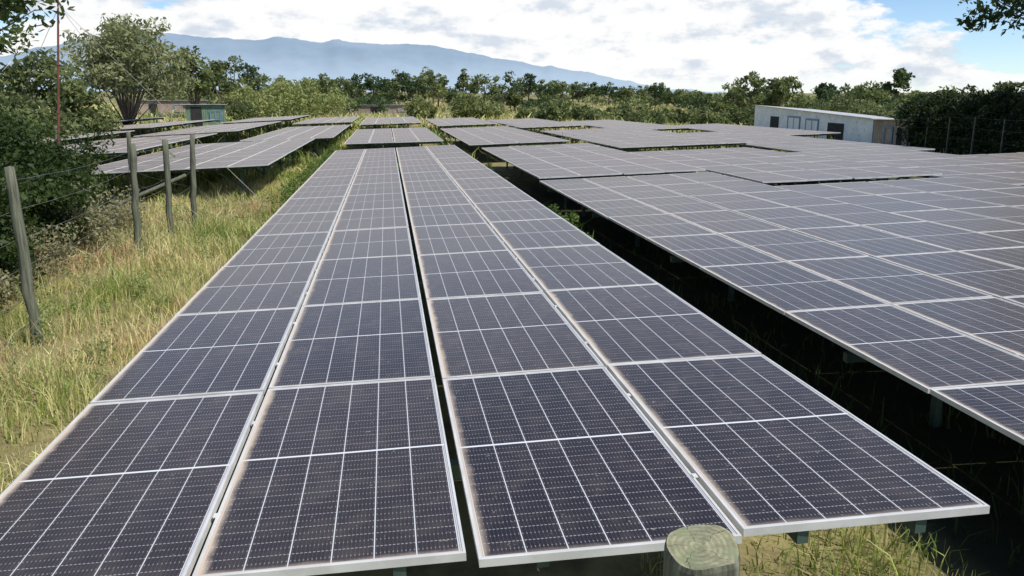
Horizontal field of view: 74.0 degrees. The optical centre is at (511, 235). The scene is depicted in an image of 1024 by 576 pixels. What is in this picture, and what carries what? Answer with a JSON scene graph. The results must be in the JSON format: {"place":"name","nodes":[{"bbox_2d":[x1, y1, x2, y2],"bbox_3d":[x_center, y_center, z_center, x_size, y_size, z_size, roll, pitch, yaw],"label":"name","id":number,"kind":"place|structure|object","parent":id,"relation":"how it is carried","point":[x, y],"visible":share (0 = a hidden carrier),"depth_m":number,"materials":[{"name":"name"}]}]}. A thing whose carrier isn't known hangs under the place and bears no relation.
{"place":"outdoors","nodes":[
{"label":"outdoors","id":0,"kind":"place"},
{"bbox_2d":[0,33,732,93],"bbox_3d":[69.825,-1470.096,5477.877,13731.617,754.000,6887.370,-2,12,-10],"label":"mountains","id":1,"kind":"structure","parent":0,"point":[290,58],"depth_m":7609.26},
{"bbox_2d":[0,91,1023,575],"bbox_3d":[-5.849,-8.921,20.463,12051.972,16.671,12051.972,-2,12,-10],"label":"ground","id":2,"kind":"structure","parent":0,"point":[980,555],"depth_m":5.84,"materials":[{"name":"green plant"}]},
{"bbox_2d":[0,13,39,56],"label":"overhanging tree","id":3,"kind":"object","parent":2,"relation":"on","point":[15,29],"visible":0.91,"depth_m":21.40,"materials":[{"name":"green plant"}]},
{"bbox_2d":[0,0,74,31],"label":"overhanging tree","id":4,"kind":"object","parent":2,"relation":"on","point":[18,7],"visible":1,"depth_m":13.11,"materials":[{"name":"green plant"}]},
{"bbox_2d":[0,47,103,132],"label":"broadleaf tree","id":5,"kind":"object","parent":2,"relation":"on","point":[73,91],"visible":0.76,"depth_m":36.55,"materials":[{"name":"green plant"}]},
{"bbox_2d":[0,103,122,307],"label":"climbing bush","id":6,"kind":"object","parent":2,"relation":"on","point":[23,154],"visible":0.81,"depth_m":11.13,"materials":[{"name":"green plant"}]},
{"bbox_2d":[0,180,150,306],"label":"dry scrub","id":7,"kind":"object","parent":2,"relation":"on","point":[100,215],"visible":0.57,"depth_m":11.29,"materials":[{"name":"green plant"}]},
{"bbox_2d":[33,130,134,142],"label":"solar panel table","id":8,"kind":"object","parent":2,"relation":"on","point":[89,135],"visible":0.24,"depth_m":34.70,"materials":[{"name":"glass"}]},
{"bbox_2d":[0,125,196,347],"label":"wire fence","id":9,"kind":"object","parent":2,"relation":"on","point":[25,269],"visible":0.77,"depth_m":11.45,"materials":[{"name":"grey wood"}]},
{"bbox_2d":[67,117,163,127],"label":"solar panel table","id":10,"kind":"object","parent":2,"relation":"on","point":[144,119],"visible":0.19,"depth_m":57.17,"materials":[{"name":"glass"}]},
{"bbox_2d":[56,13,199,132],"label":"broadleaf tree","id":11,"kind":"object","parent":2,"relation":"on","point":[132,54],"visible":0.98,"depth_m":51.16,"materials":[{"name":"green plant"}]},
{"bbox_2d":[0,92,262,145],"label":"dark bushes","id":12,"kind":"object","parent":2,"relation":"on","point":[78,117],"visible":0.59,"depth_m":35.89,"materials":[{"name":"green plant"}]},
{"bbox_2d":[0,0,266,205],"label":"radio mast","id":13,"kind":"object","parent":2,"relation":"on","point":[57,63],"visible":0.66,"depth_m":17.20,"materials":[{"name":"metal"}]},
{"bbox_2d":[0,194,279,400],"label":"leafy weeds","id":14,"kind":"object","parent":2,"relation":"on","point":[105,304],"visible":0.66,"depth_m":8.87,"materials":[{"name":"green plant"}]},
{"bbox_2d":[63,133,216,164],"bbox_3d":[-16.449,-3.345,28.299,5.290,1.182,12.814,-2,12,-10],"label":"solar panel table","id":15,"kind":"object","parent":2,"relation":"on","point":[119,147],"visible":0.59,"depth_m":28.48,"materials":[{"name":"glass"}]},
{"bbox_2d":[0,174,281,436],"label":"tall weeds","id":16,"kind":"object","parent":2,"relation":"on","point":[112,271],"visible":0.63,"depth_m":9.70,"materials":[{"name":"green plant"}]},
{"bbox_2d":[78,119,214,137],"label":"solar panel table","id":17,"kind":"object","parent":2,"relation":"on","point":[143,126],"visible":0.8,"depth_m":46.46,"materials":[{"name":"glass"}]},
{"bbox_2d":[140,101,206,116],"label":"walls","id":18,"kind":"structure","parent":2,"relation":"on","point":[168,105],"depth_m":87.77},
{"bbox_2d":[148,104,183,115],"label":"doors and windows","id":19,"kind":"structure","parent":18,"relation":"attached to","point":[153,107],"depth_m":87.37,"materials":[{"name":"blue paint"}]},
{"bbox_2d":[144,100,208,102],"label":"roof","id":20,"kind":"structure","parent":18,"relation":"on","point":[176,100],"depth_m":87.97,"materials":[{"name":"grey metal"}]},
{"bbox_2d":[161,46,217,103],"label":"broadleaf tree","id":21,"kind":"object","parent":2,"relation":"on","point":[204,80],"visible":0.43,"depth_m":79.26,"materials":[{"name":"green plant"}]},
{"bbox_2d":[91,138,314,199],"bbox_3d":[-10.251,-2.476,23.928,5.292,1.158,12.812,-2,12,-10],"label":"solar panel table","id":22,"kind":"object","parent":2,"relation":"on","point":[246,155],"visible":0.89,"depth_m":21.15,"materials":[{"name":"glass"}]},
{"bbox_2d":[182,104,226,127],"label":"farm hut","id":23,"kind":"object","parent":2,"relation":"on","point":[216,112],"visible":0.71,"depth_m":61.17,"materials":[{"name":"green paint"}]},
{"bbox_2d":[190,107,220,126],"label":"doors and windows","id":24,"kind":"structure","parent":23,"relation":"in","point":[196,112],"depth_m":60.97,"materials":[{"name":"blue paint"}]},
{"bbox_2d":[133,121,280,142],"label":"solar panel table","id":25,"kind":"object","parent":2,"relation":"on","point":[229,129],"visible":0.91,"depth_m":40.37,"materials":[{"name":"glass"}]},
{"bbox_2d":[222,115,307,133],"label":"solar panel table","id":26,"kind":"object","parent":2,"relation":"on","point":[273,119],"visible":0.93,"depth_m":56.63,"materials":[{"name":"glass"}]},
{"bbox_2d":[226,77,355,120],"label":"acacia shrubs","id":27,"kind":"object","parent":2,"relation":"on","point":[309,101],"visible":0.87,"depth_m":81.68,"materials":[{"name":"green plant"}]},
{"bbox_2d":[240,125,349,154],"bbox_3d":[-11.928,-5.546,39.404,4.234,1.118,16.198,-2,12,-10],"label":"solar panel table","id":28,"kind":"object","parent":2,"relation":"on","point":[329,132],"visible":0.96,"depth_m":36.23,"materials":[{"name":"glass"}]},
{"bbox_2d":[294,116,359,133],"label":"solar panel table","id":29,"kind":"object","parent":2,"relation":"on","point":[330,120],"visible":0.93,"depth_m":53.73,"materials":[{"name":"glass"}]},
{"bbox_2d":[338,105,414,115],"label":"walls","id":30,"kind":"structure","parent":2,"relation":"on","point":[367,108],"depth_m":101.07,"materials":[{"name":"beige paint"}]},
{"bbox_2d":[343,107,404,114],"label":"doors and windows","id":31,"kind":"structure","parent":30,"relation":"attached to","point":[399,109],"depth_m":101.19,"materials":[{"name":"blue paint"}]},
{"bbox_2d":[360,116,421,128],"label":"solar panel table","id":32,"kind":"object","parent":2,"relation":"on","point":[386,121],"visible":0.94,"depth_m":51.24,"materials":[{"name":"glass"}]},
{"bbox_2d":[344,127,443,149],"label":"solar panel table","id":33,"kind":"object","parent":2,"relation":"on","point":[367,138],"visible":0.94,"depth_m":33.00,"materials":[{"name":"glass"}]},
{"bbox_2d":[266,144,596,239],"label":"weeds","id":34,"kind":"object","parent":2,"relation":"on","point":[301,177],"visible":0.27,"depth_m":18.10,"materials":[{"name":"green plant"}]},
{"bbox_2d":[425,117,497,128],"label":"solar panel table","id":35,"kind":"object","parent":2,"relation":"on","point":[455,122],"visible":0.91,"depth_m":51.70,"materials":[{"name":"glass"}]},
{"bbox_2d":[402,91,545,119],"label":"acacia shrubs","id":36,"kind":"object","parent":2,"relation":"on","point":[471,105],"visible":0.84,"depth_m":82.48,"materials":[{"name":"green plant"}]},
{"bbox_2d":[0,145,989,575],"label":"solar panel table","id":37,"kind":"object","parent":2,"relation":"on","point":[582,373],"visible":1,"depth_m":3.72,"materials":[{"name":"glass"}]},
{"bbox_2d":[441,126,568,161],"bbox_3d":[-1.097,-4.947,36.352,4.234,1.154,16.193,-2,12,-10],"label":"solar panel table","id":38,"kind":"object","parent":2,"relation":"on","point":[482,137],"visible":0.96,"depth_m":32.88,"materials":[{"name":"glass"}]},
{"bbox_2d":[1,55,1023,115],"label":"distant trees","id":39,"kind":"object","parent":2,"relation":"on","point":[778,95],"visible":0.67,"depth_m":118.99,"materials":[{"name":"green plant"}]},
{"bbox_2d":[486,118,584,138],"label":"solar panel table","id":40,"kind":"object","parent":2,"relation":"on","point":[529,123],"visible":0.95,"depth_m":48.34,"materials":[{"name":"glass"}]},
{"bbox_2d":[481,143,705,206],"bbox_3d":[1.841,-2.078,22.147,4.233,1.167,10.919,-2,12,-10],"label":"solar panel table","id":41,"kind":"object","parent":2,"relation":"on","point":[563,161],"visible":0.94,"depth_m":19.98,"materials":[{"name":"glass"}]},
{"bbox_2d":[561,120,692,131],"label":"solar panel table","id":42,"kind":"object","parent":2,"relation":"on","point":[588,124],"visible":0.8,"depth_m":46.33,"materials":[{"name":"glass"}]},
{"bbox_2d":[540,127,752,151],"bbox_3d":[5.515,-4.364,33.184,5.293,1.229,14.569,-2,12,-10],"label":"solar panel table","id":43,"kind":"object","parent":2,"relation":"on","point":[626,138],"visible":0.96,"depth_m":30.24,"materials":[{"name":"glass"}]},
{"bbox_2d":[534,101,811,125],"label":"undergrowth","id":44,"kind":"object","parent":2,"relation":"on","point":[703,115],"visible":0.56,"depth_m":73.03,"materials":[{"name":"green plant"}]},
{"bbox_2d":[663,525,740,575],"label":"wooden fence post","id":45,"kind":"object","parent":2,"relation":"on","point":[702,550],"visible":1,"depth_m":1.31,"materials":[{"name":"brown wood"}]},
{"bbox_2d":[673,123,840,145],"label":"solar panel table","id":46,"kind":"object","parent":2,"relation":"on","point":[716,127],"visible":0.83,"depth_m":41.80,"materials":[{"name":"glass"}]},
{"bbox_2d":[539,172,1023,444],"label":"solar panel table","id":47,"kind":"object","parent":2,"relation":"on","point":[935,311],"visible":0.99,"depth_m":7.64,"materials":[{"name":"glass"}]},
{"bbox_2d":[630,147,941,185],"bbox_3d":[6.963,-1.659,19.727,4.234,1.167,9.161,-2,12,-10],"label":"solar panel table","id":48,"kind":"object","parent":2,"relation":"on","point":[769,167],"visible":0.85,"depth_m":17.91,"materials":[{"name":"glass"}]},
{"bbox_2d":[681,131,934,151],"bbox_3d":[11.546,-3.800,30.651,4.234,1.161,14.436,-2,12,-10],"label":"solar panel table","id":49,"kind":"object","parent":2,"relation":"on","point":[779,143],"visible":0.69,"depth_m":28.12,"materials":[{"name":"glass"}]},
{"bbox_2d":[754,105,893,142],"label":"corrugated shed","id":50,"kind":"structure","parent":2,"relation":"on","point":[855,127],"depth_m":47.79,"materials":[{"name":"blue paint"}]},
{"bbox_2d":[770,116,843,139],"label":"doors and windows","id":51,"kind":"structure","parent":50,"relation":"in","point":[793,122],"depth_m":49.06,"materials":[{"name":"glass"}]},
{"bbox_2d":[808,84,967,117],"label":"bushes","id":52,"kind":"object","parent":2,"relation":"on","point":[869,108],"visible":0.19,"depth_m":57.56,"materials":[{"name":"green plant"}]},
{"bbox_2d":[869,119,910,146],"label":"building","id":53,"kind":"structure","parent":2,"relation":"on","point":[884,131],"depth_m":38.85,"materials":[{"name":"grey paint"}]},
{"bbox_2d":[883,126,901,145],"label":"doors and windows","id":54,"kind":"structure","parent":53,"relation":"in","point":[888,131],"depth_m":38.75,"materials":[{"name":"blue paint"}]},
{"bbox_2d":[775,177,1023,242],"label":"solar panel table","id":55,"kind":"object","parent":2,"relation":"on","point":[991,208],"visible":0.82,"depth_m":12.35,"materials":[{"name":"glass"}]},
{"bbox_2d":[788,148,1023,185],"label":"solar panel table","id":56,"kind":"object","parent":2,"relation":"on","point":[988,169],"visible":0.81,"depth_m":18.84,"materials":[{"name":"glass"}]},
{"bbox_2d":[892,84,1023,154],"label":"hedge","id":57,"kind":"object","parent":2,"relation":"on","point":[963,111],"visible":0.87,"depth_m":31.48,"materials":[{"name":"green plant"}]},
{"bbox_2d":[906,116,1019,154],"bbox_3d":[19.691,-3.573,27.329,0.064,2.437,19.880,2,12,10],"label":"boundary fence","id":58,"kind":"object","parent":2,"relation":"on","point":[1002,138],"visible":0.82,"depth_m":29.75,"materials":[{"name":"black metal"}]},
{"bbox_2d":[955,0,1023,38],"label":"overhanging tree","id":59,"kind":"object","parent":2,"relation":"on","point":[999,15],"visible":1,"depth_m":28.22,"materials":[{"name":"green plant"}]},
{"bbox_2d":[965,152,1023,160],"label":"solar panel table","id":60,"kind":"object","parent":2,"relation":"on","point":[1018,156],"visible":0.2,"depth_m":21.93,"materials":[{"name":"glass"}]},
{"bbox_2d":[0,0,1023,92],"label":"sky","id":61,"kind":"structure","parent":0,"point":[699,45],"materials":[{"name":"white"}]}
]}

